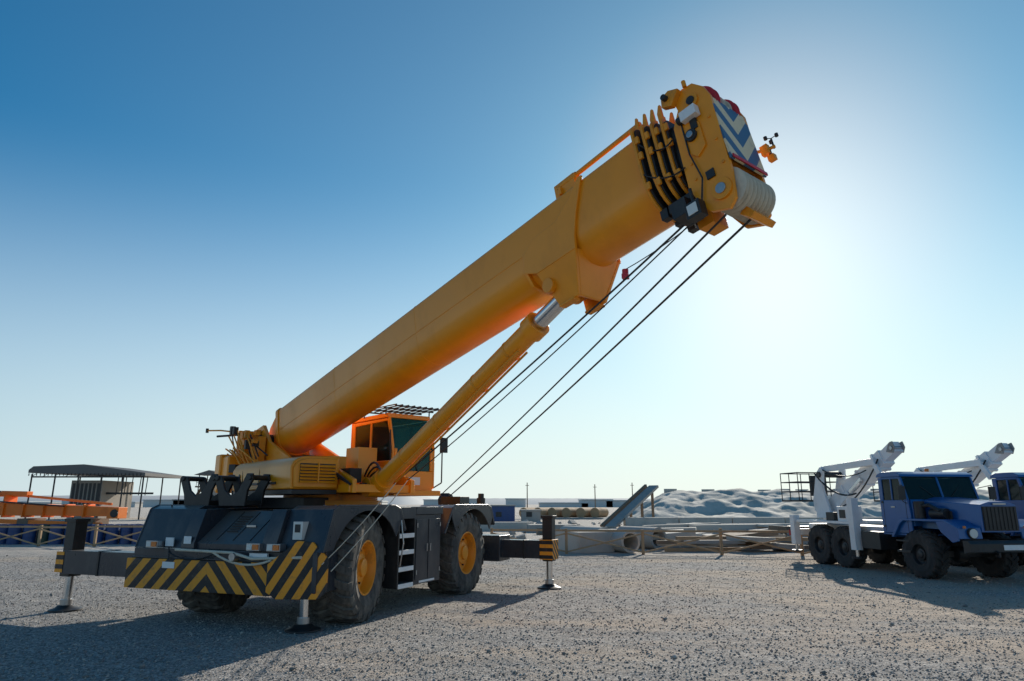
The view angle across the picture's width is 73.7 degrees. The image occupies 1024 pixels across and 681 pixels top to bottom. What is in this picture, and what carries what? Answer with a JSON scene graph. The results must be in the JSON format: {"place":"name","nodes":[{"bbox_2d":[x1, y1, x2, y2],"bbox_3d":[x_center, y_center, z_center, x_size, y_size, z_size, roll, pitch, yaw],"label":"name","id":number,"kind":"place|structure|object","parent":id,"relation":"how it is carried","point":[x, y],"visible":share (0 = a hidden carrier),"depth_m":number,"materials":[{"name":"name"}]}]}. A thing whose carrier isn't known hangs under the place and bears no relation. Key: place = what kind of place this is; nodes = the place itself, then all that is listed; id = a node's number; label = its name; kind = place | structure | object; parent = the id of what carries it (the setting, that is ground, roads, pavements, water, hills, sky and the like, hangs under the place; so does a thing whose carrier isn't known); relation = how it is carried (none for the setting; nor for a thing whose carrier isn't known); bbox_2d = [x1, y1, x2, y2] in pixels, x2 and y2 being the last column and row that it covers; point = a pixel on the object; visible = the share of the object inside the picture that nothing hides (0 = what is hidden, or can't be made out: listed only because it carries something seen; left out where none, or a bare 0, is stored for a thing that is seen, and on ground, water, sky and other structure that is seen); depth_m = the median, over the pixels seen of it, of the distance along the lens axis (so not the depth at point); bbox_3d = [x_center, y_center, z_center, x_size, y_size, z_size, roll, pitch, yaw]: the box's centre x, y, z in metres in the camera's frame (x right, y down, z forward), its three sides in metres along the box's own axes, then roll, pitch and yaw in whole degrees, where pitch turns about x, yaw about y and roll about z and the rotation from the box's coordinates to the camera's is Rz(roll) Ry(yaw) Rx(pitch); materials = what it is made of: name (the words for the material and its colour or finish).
{"place":"outdoors","nodes":[
{"label":"outdoors","id":0,"kind":"place"},
{"bbox_2d":[195,470,217,495],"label":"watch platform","id":1,"kind":"structure","parent":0,"point":[207,473],"depth_m":86.87,"materials":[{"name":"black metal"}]},
{"bbox_2d":[0,495,431,504],"bbox_3d":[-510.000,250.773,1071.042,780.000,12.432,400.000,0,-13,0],"label":"distant hills","id":2,"kind":"structure","parent":0,"point":[407,500],"depth_m":909.53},
{"bbox_2d":[17,498,646,506],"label":"distant buildings","id":3,"kind":"structure","parent":0,"point":[519,502],"depth_m":320.98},
{"bbox_2d":[0,505,1023,680],"bbox_3d":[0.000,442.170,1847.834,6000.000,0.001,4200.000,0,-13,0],"label":"ground","id":4,"kind":"structure","parent":0,"point":[28,551],"depth_m":10.90,"materials":[{"name":"grey gravel"}]},
{"bbox_2d":[0,491,127,523],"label":"orange boom section","id":5,"kind":"object","parent":4,"relation":"on","point":[10,506],"visible":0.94,"depth_m":34.54,"materials":[{"name":"paint"}]},
{"bbox_2d":[0,524,142,546],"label":"wooden fence","id":6,"kind":"object","parent":4,"relation":"on","point":[41,529],"visible":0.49,"depth_m":30.81,"materials":[{"name":"brown wood"}]},
{"bbox_2d":[0,524,143,544],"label":"oil drums","id":7,"kind":"object","parent":4,"relation":"on","point":[32,536],"visible":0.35,"depth_m":32.44,"materials":[{"name":"metal"}]},
{"bbox_2d":[24,464,181,519],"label":"open shed","id":8,"kind":"structure","parent":4,"relation":"on","point":[118,493],"depth_m":82.83,"materials":[{"name":"black metal"}]},
{"bbox_2d":[47,80,778,633],"bbox_3d":[-1.528,1.681,12.908,12.941,6.552,9.176,-5,-14,22],"label":"mobile crane","id":9,"kind":"object","parent":4,"relation":"on","point":[327,536],"visible":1,"depth_m":10.91,"materials":[{"name":"metal"}]},
{"bbox_2d":[490,505,541,521],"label":"site cabins","id":10,"kind":"object","parent":4,"relation":"on","point":[503,513],"visible":0.35,"depth_m":71.72,"materials":[{"name":"metal"}]},
{"bbox_2d":[480,519,621,538],"bbox_3d":[13.120,13.260,47.803,34.406,0.988,36.990,0,-13,0],"label":"rubble","id":11,"kind":"object","parent":4,"relation":"on","point":[524,536],"visible":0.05,"depth_m":44.10,"materials":[{"name":"concrete"}]},
{"bbox_2d":[519,507,608,518],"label":"storage tanks","id":12,"kind":"object","parent":4,"relation":"on","point":[581,513],"visible":0.79,"depth_m":83.88,"materials":[{"name":"concrete"}]},
{"bbox_2d":[555,525,666,552],"bbox_3d":[4.146,8.415,29.067,4.880,0.900,5.185,0,-13,0],"label":"concrete pipe stack","id":13,"kind":"object","parent":4,"relation":"on","point":[575,542],"visible":0.73,"depth_m":27.22,"materials":[{"name":"grey concrete"}]},
{"bbox_2d":[600,484,658,527],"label":"inclined ramp","id":14,"kind":"structure","parent":4,"relation":"on","point":[633,502],"depth_m":56.06,"materials":[{"name":"metal"}]},
{"bbox_2d":[490,528,810,555],"bbox_3d":[9.344,7.549,25.593,20.529,0.976,0.219,-1,-13,6],"label":"wooden fence","id":15,"kind":"object","parent":4,"relation":"on","point":[642,534],"visible":0.53,"depth_m":25.89,"materials":[{"name":"brown wood"}]},
{"bbox_2d":[480,517,882,532],"bbox_3d":[13.572,13.318,49.431,34.255,0.800,11.135,1,-13,-4],"label":"concrete beam row","id":16,"kind":"object","parent":4,"relation":"on","point":[641,521],"visible":0.33,"depth_m":53.74,"materials":[{"name":"grey concrete"}]},
{"bbox_2d":[610,523,808,551],"bbox_3d":[12.833,9.765,34.295,18.560,1.019,16.592,0,-13,0],"label":"concrete slab pile","id":17,"kind":"object","parent":4,"relation":"on","point":[729,543],"visible":0.41,"depth_m":28.84,"materials":[{"name":"grey concrete"}]},
{"bbox_2d":[780,441,1023,578],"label":"aerial platform truck","id":18,"kind":"object","parent":4,"relation":"on","point":[929,519],"visible":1,"depth_m":18.79,"materials":[{"name":"metal"}]},
{"bbox_2d":[872,443,1023,565],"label":"aerial platform truck","id":19,"kind":"object","parent":4,"relation":"on","point":[1009,487],"visible":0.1,"depth_m":20.95,"materials":[{"name":"metal"}]},
{"bbox_2d":[0,0,1023,498],"label":"sky","id":20,"kind":"structure","parent":0,"point":[208,207],"materials":[{"name":"blue"}]},
{"bbox_2d":[469,498,650,504],"bbox_3d":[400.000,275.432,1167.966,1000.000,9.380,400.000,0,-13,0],"label":"distant hills","id":21,"kind":"structure","parent":0,"point":[502,501],"depth_m":1005.11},
{"bbox_2d":[602,488,994,522],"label":"embankment","id":22,"kind":"structure","parent":0,"point":[738,502],"depth_m":67.82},
{"bbox_2d":[664,489,977,492],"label":"blocks","id":23,"kind":"structure","parent":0,"point":[672,490],"depth_m":76.19,"materials":[{"name":"concrete"}]}
]}

